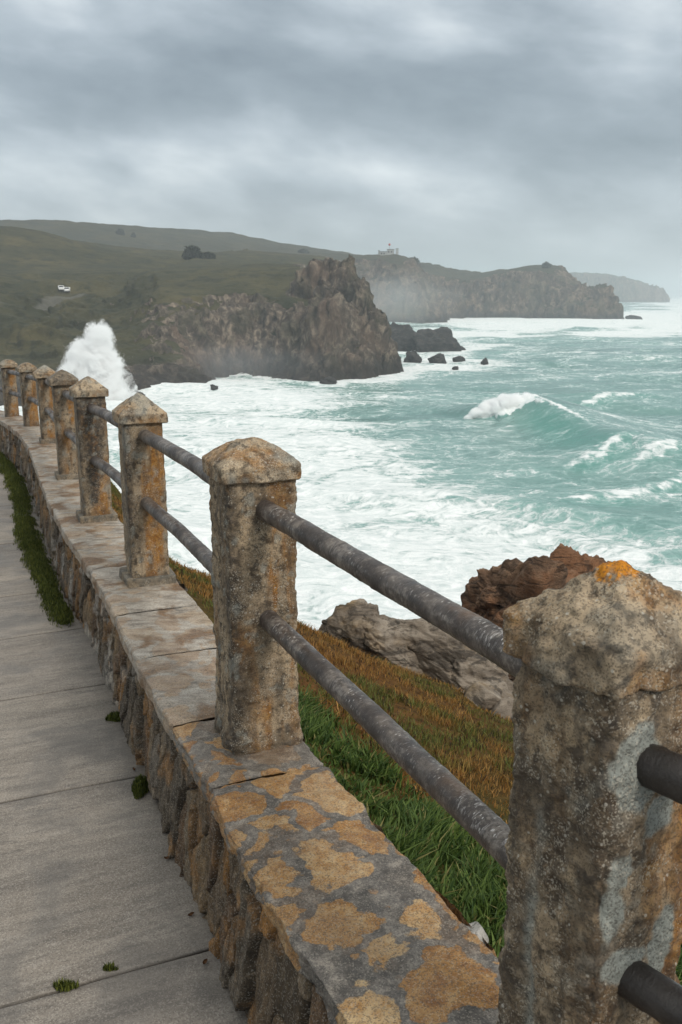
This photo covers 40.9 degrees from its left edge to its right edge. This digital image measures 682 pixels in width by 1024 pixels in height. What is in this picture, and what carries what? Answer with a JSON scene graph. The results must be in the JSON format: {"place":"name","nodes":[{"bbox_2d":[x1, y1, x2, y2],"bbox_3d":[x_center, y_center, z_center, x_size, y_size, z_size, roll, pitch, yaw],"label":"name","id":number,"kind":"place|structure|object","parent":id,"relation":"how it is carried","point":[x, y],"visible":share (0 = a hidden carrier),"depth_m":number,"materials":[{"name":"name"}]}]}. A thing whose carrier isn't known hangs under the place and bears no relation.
{"place":"outdoors","nodes":[
{"label":"outdoors","id":0,"kind":"place"},
{"bbox_2d":[0,469,247,1023],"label":"path","id":1,"kind":"structure","parent":0,"point":[92,882],"depth_m":2.81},
{"bbox_2d":[0,451,75,627],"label":"moss","id":2,"kind":"object","parent":1,"relation":"on","point":[42,572],"visible":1,"depth_m":6.64,"materials":[{"name":"green plant"}]},
{"bbox_2d":[53,977,79,991],"bbox_3d":[-0.682,1.171,2.263,0.069,0.026,0.040,0,14,0],"label":"moss tuft","id":3,"kind":"object","parent":1,"relation":"on","point":[59,985],"visible":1,"depth_m":2.26,"materials":[{"name":"green plant"}]},
{"bbox_2d":[102,960,118,970],"bbox_3d":[-0.588,1.157,2.328,0.041,0.024,0.021,-4,14,-16],"label":"moss tuft","id":4,"kind":"object","parent":1,"relation":"on","point":[110,967],"visible":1,"depth_m":2.33,"materials":[{"name":"green plant"}]},
{"bbox_2d":[104,711,120,721],"bbox_3d":[-0.939,0.843,3.808,0.080,0.042,0.074,6,15,24],"label":"moss tuft","id":5,"kind":"object","parent":1,"relation":"on","point":[113,716],"visible":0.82,"depth_m":3.79,"materials":[{"name":"green plant"}]},
{"bbox_2d":[131,774,148,798],"bbox_3d":[-0.698,0.951,3.211,0.082,0.069,0.115,-5,14,-20],"label":"moss tuft","id":6,"kind":"object","parent":1,"relation":"on","point":[139,785],"visible":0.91,"depth_m":3.20,"materials":[{"name":"green plant"}]},
{"bbox_2d":[0,226,403,405],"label":"headland","id":7,"kind":"structure","parent":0,"point":[154,317],"depth_m":234.08,"materials":[{"name":"green plant"}]},
{"bbox_2d":[181,245,204,259],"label":"bush","id":8,"kind":"object","parent":7,"relation":"on","point":[190,252],"visible":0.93,"depth_m":363.98,"materials":[{"name":"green plant"}]},
{"bbox_2d":[202,251,215,258],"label":"bush","id":9,"kind":"object","parent":7,"relation":"on","point":[208,255],"visible":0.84,"depth_m":368.40,"materials":[{"name":"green plant"}]},
{"bbox_2d":[0,219,623,322],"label":"headland","id":10,"kind":"structure","parent":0,"point":[404,289],"depth_m":712.40,"materials":[{"name":"grey stone"}]},
{"bbox_2d":[116,229,124,234],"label":"bush","id":11,"kind":"object","parent":10,"relation":"on","point":[120,232],"visible":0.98,"depth_m":686.31,"materials":[{"name":"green plant"}]},
{"bbox_2d":[298,249,309,252],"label":"bush","id":12,"kind":"object","parent":10,"relation":"on","point":[303,251],"visible":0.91,"depth_m":710.52,"materials":[{"name":"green plant"}]},
{"bbox_2d":[378,243,398,254],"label":"coast station","id":13,"kind":"object","parent":10,"relation":"on","point":[389,251],"visible":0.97,"depth_m":661.82,"materials":[{"name":"white concrete"}]},
{"bbox_2d":[541,262,551,267],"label":"bush","id":14,"kind":"object","parent":10,"relation":"on","point":[546,265],"visible":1,"depth_m":737.28,"materials":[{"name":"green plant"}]},
{"bbox_2d":[0,295,681,630],"bbox_3d":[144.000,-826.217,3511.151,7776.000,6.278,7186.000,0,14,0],"label":"sea","id":15,"kind":"structure","parent":0,"point":[538,437],"depth_m":117.23,"materials":[{"name":"liquid"}]},
{"bbox_2d":[63,325,135,398],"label":"sea spray","id":16,"kind":"object","parent":15,"relation":"on","point":[96,366],"visible":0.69,"depth_m":173.29,"materials":[{"name":"white liquid"}]},
{"bbox_2d":[210,384,217,389],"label":"sea rock","id":17,"kind":"object","parent":15,"relation":"in","point":[213,387],"visible":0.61,"depth_m":190.28,"materials":[{"name":"grey stone"}]},
{"bbox_2d":[319,376,336,383],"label":"sea rock","id":18,"kind":"object","parent":15,"relation":"in","point":[329,380],"visible":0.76,"depth_m":207.32,"materials":[{"name":"grey stone"}]},
{"bbox_2d":[389,322,415,351],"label":"sea rock","id":19,"kind":"object","parent":15,"relation":"in","point":[402,336],"visible":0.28,"depth_m":330.20,"materials":[{"name":"grey stone"}]},
{"bbox_2d":[403,350,421,362],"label":"sea rock","id":20,"kind":"object","parent":15,"relation":"in","point":[412,356],"visible":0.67,"depth_m":272.86,"materials":[{"name":"grey stone"}]},
{"bbox_2d":[428,353,446,363],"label":"sea rock","id":21,"kind":"object","parent":15,"relation":"in","point":[438,358],"visible":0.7,"depth_m":268.51,"materials":[{"name":"grey stone"}]},
{"bbox_2d":[413,327,465,351],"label":"sea rock","id":22,"kind":"object","parent":15,"relation":"in","point":[441,339],"visible":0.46,"depth_m":319.96,"materials":[{"name":"grey stone"}]},
{"bbox_2d":[452,356,465,361],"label":"sea rock","id":23,"kind":"object","parent":15,"relation":"in","point":[459,359],"visible":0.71,"depth_m":270.85,"materials":[{"name":"grey stone"}]},
{"bbox_2d":[481,357,488,364],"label":"sea rock","id":24,"kind":"object","parent":15,"relation":"in","point":[484,361],"visible":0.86,"depth_m":263.45,"materials":[{"name":"grey stone"}]},
{"bbox_2d":[625,315,641,318],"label":"sea rock","id":25,"kind":"object","parent":15,"relation":"in","point":[633,317],"visible":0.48,"depth_m":689.80,"materials":[{"name":"grey stone"}]},
{"bbox_2d":[0,0,681,294],"label":"sky","id":26,"kind":"structure","parent":0,"point":[481,136],"materials":[{"name":"grey"}]},
{"bbox_2d":[111,484,680,947],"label":"bank","id":27,"kind":"structure","parent":0,"point":[401,706],"depth_m":4.60,"materials":[{"name":"plant"}]},
{"bbox_2d":[0,410,501,1023],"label":"stone wall","id":28,"kind":"structure","parent":27,"relation":"on","point":[318,898],"depth_m":2.24,"materials":[{"name":"grey stone"}]},
{"bbox_2d":[0,359,18,416],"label":"stone post","id":29,"kind":"object","parent":28,"relation":"on","point":[11,407],"visible":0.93,"depth_m":11.88,"materials":[{"name":"stone"}]},
{"bbox_2d":[16,362,38,426],"bbox_3d":[-3.600,-1.343,10.539,0.213,0.759,0.213,-6,15,-25],"label":"stone post","id":30,"kind":"object","parent":28,"relation":"on","point":[29,408],"visible":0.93,"depth_m":10.46,"materials":[{"name":"stone"}]},
{"bbox_2d":[7,369,18,375],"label":"handrail","id":31,"kind":"object","parent":30,"relation":"attached to","point":[13,372],"visible":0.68,"depth_m":11.30,"materials":[{"name":"metal"}]},
{"bbox_2d":[8,390,20,397],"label":"handrail","id":32,"kind":"object","parent":30,"relation":"attached to","point":[14,393],"visible":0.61,"depth_m":11.40,"materials":[{"name":"metal"}]},
{"bbox_2d":[32,365,55,443],"bbox_3d":[-2.897,-1.051,9.004,0.219,0.791,0.218,-6,15,-22],"label":"stone post","id":33,"kind":"object","parent":28,"relation":"on","point":[41,374],"visible":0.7,"depth_m":8.92,"materials":[{"name":"stone"}]},
{"bbox_2d":[25,374,36,381],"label":"handrail","id":34,"kind":"object","parent":33,"relation":"attached to","point":[29,376],"visible":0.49,"depth_m":9.97,"materials":[{"name":"metal"}]},
{"bbox_2d":[27,396,37,405],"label":"handrail","id":35,"kind":"object","parent":33,"relation":"attached to","point":[32,399],"visible":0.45,"depth_m":10.07,"materials":[{"name":"metal"}]},
{"bbox_2d":[47,370,78,479],"bbox_3d":[-2.143,-0.671,7.122,0.225,0.876,0.224,-5,15,-21],"label":"stone post","id":36,"kind":"object","parent":28,"relation":"on","point":[59,381],"visible":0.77,"depth_m":7.04,"materials":[{"name":"stone"}]},
{"bbox_2d":[44,407,53,421],"bbox_3d":[-2.526,-0.823,8.069,0.063,0.069,1.943,-5,13,-21],"label":"handrail","id":37,"kind":"object","parent":36,"relation":"attached to","point":[48,411],"visible":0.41,"depth_m":8.45,"materials":[{"name":"metal"}]},
{"bbox_2d":[69,376,117,523],"bbox_3d":[-1.521,-0.372,5.588,0.228,0.911,0.228,-6,15,-22],"label":"stone post","id":38,"kind":"object","parent":28,"relation":"on","point":[91,433],"visible":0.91,"depth_m":5.51,"materials":[{"name":"stone"}]},
{"bbox_2d":[62,390,73,401],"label":"handrail","id":39,"kind":"object","parent":38,"relation":"attached to","point":[65,394],"visible":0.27,"depth_m":6.61,"materials":[{"name":"metal"}]},
{"bbox_2d":[64,428,75,444],"bbox_3d":[-1.827,-0.485,6.365,0.067,0.062,1.562,-5,12,-21],"label":"handrail","id":40,"kind":"object","parent":38,"relation":"attached to","point":[69,434],"visible":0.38,"depth_m":6.69,"materials":[{"name":"metal"}]},
{"bbox_2d":[112,393,175,587],"bbox_3d":[-0.913,-0.095,4.215,0.233,0.911,0.231,-6,15,-22],"label":"stone post","id":41,"kind":"object","parent":28,"relation":"on","point":[142,472],"visible":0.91,"depth_m":4.14,"materials":[{"name":"stone"}]},
{"bbox_2d":[87,404,117,427],"bbox_3d":[-1.214,-0.497,4.839,0.067,0.060,1.407,-6,13,-23],"label":"handrail","id":42,"kind":"object","parent":41,"relation":"attached to","point":[102,413],"visible":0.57,"depth_m":5.03,"materials":[{"name":"metal"}]},
{"bbox_2d":[90,456,120,487],"bbox_3d":[-1.216,-0.190,4.912,0.072,0.066,1.407,-6,13,-23],"label":"handrail","id":43,"kind":"object","parent":41,"relation":"attached to","point":[110,471],"visible":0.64,"depth_m":5.06,"materials":[{"name":"metal"}]},
{"bbox_2d":[202,437,302,754],"bbox_3d":[-0.248,0.237,2.587,0.250,0.907,0.247,-6,15,-22],"label":"stone post","id":44,"kind":"object","parent":28,"relation":"on","point":[253,562],"visible":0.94,"depth_m":2.50,"materials":[{"name":"stone"}]},
{"bbox_2d":[138,429,208,483],"bbox_3d":[-0.574,-0.194,3.337,0.062,0.062,1.673,-5,13,-21],"label":"handrail","id":45,"kind":"object","parent":44,"relation":"attached to","point":[191,462],"visible":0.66,"depth_m":3.39,"materials":[{"name":"metal"}]},
{"bbox_2d":[141,496,211,573],"bbox_3d":[-0.574,0.108,3.410,0.072,0.063,1.674,-5,13,-21],"label":"handrail","id":46,"kind":"object","parent":44,"relation":"attached to","point":[198,550],"visible":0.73,"depth_m":3.47,"materials":[{"name":"metal"}]},
{"bbox_2d":[259,610,509,869],"bbox_3d":[0.060,0.437,1.958,0.071,0.067,1.326,-6,16,-24],"label":"handrail","id":47,"kind":"object","parent":44,"relation":"attached to","point":[481,823],"visible":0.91,"depth_m":1.80,"materials":[{"name":"metal"}]},
{"bbox_2d":[496,560,681,1023],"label":"stone post","id":48,"kind":"object","parent":28,"relation":"on","point":[593,870],"visible":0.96,"depth_m":1.19,"materials":[{"name":"stone"}]},
{"bbox_2d":[256,500,521,677],"bbox_3d":[0.064,0.124,1.884,0.064,0.065,1.326,-6,14,-24],"label":"handrail","id":49,"kind":"object","parent":48,"relation":"attached to","point":[479,634],"visible":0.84,"depth_m":1.73,"materials":[{"name":"metal"}]},
{"bbox_2d":[617,960,681,1023],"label":"handrail","id":50,"kind":"object","parent":48,"relation":"attached to","point":[646,988],"visible":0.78,"depth_m":1.19,"materials":[{"name":"metal"}]},
{"bbox_2d":[636,744,681,803],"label":"handrail","id":51,"kind":"object","parent":48,"relation":"attached to","point":[659,769],"visible":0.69,"depth_m":1.12,"materials":[{"name":"metal"}]},
{"bbox_2d":[111,482,513,823],"bbox_3d":[-2.007,0.827,9.223,3.678,2.765,17.722,-10,17,-35],"label":"heath","id":52,"kind":"object","parent":27,"relation":"on","point":[462,722],"visible":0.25,"depth_m":4.79,"materials":[{"name":"brown plant"}]},
{"bbox_2d":[318,598,513,698],"bbox_3d":[0.832,1.640,7.334,2.189,2.055,1.537,9,16,34],"label":"outcrop","id":53,"kind":"object","parent":27,"relation":"on","point":[421,646],"visible":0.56,"depth_m":6.72,"materials":[{"name":"grey stone"}]},
{"bbox_2d":[206,612,681,984],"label":"grass","id":54,"kind":"structure","parent":27,"relation":"on","point":[476,885],"depth_m":2.78,"materials":[{"name":"green plant"}]},
{"bbox_2d":[467,921,488,944],"bbox_3d":[0.272,0.853,1.843,0.045,0.040,0.078,-3,14,-13],"label":"stone","id":55,"kind":"object","parent":27,"relation":"on","point":[477,929],"visible":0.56,"depth_m":1.83,"materials":[{"name":"white stone"}]},
{"bbox_2d":[464,682,500,710],"bbox_3d":[0.937,1.246,6.083,0.284,0.263,0.290,0,14,0],"label":"boulder","id":56,"kind":"object","parent":27,"relation":"on","point":[483,695],"visible":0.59,"depth_m":5.98,"materials":[{"name":"grey stone"}]},
{"bbox_2d":[490,697,513,720],"bbox_3d":[1.081,1.339,6.012,0.276,0.271,0.387,0,14,0],"label":"boulder","id":57,"kind":"object","parent":27,"relation":"on","point":[503,706],"visible":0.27,"depth_m":5.91,"materials":[{"name":"grey stone"}]},
{"bbox_2d":[460,543,670,681],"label":"crag","id":58,"kind":"structure","parent":27,"relation":"on","point":[493,593],"depth_m":14.30,"materials":[{"name":"brown stone"}]},
{"bbox_2d":[569,272,669,301],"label":"headland","id":59,"kind":"structure","parent":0,"point":[628,289],"depth_m":1853.80,"materials":[{"name":"grey stone"}]}
]}

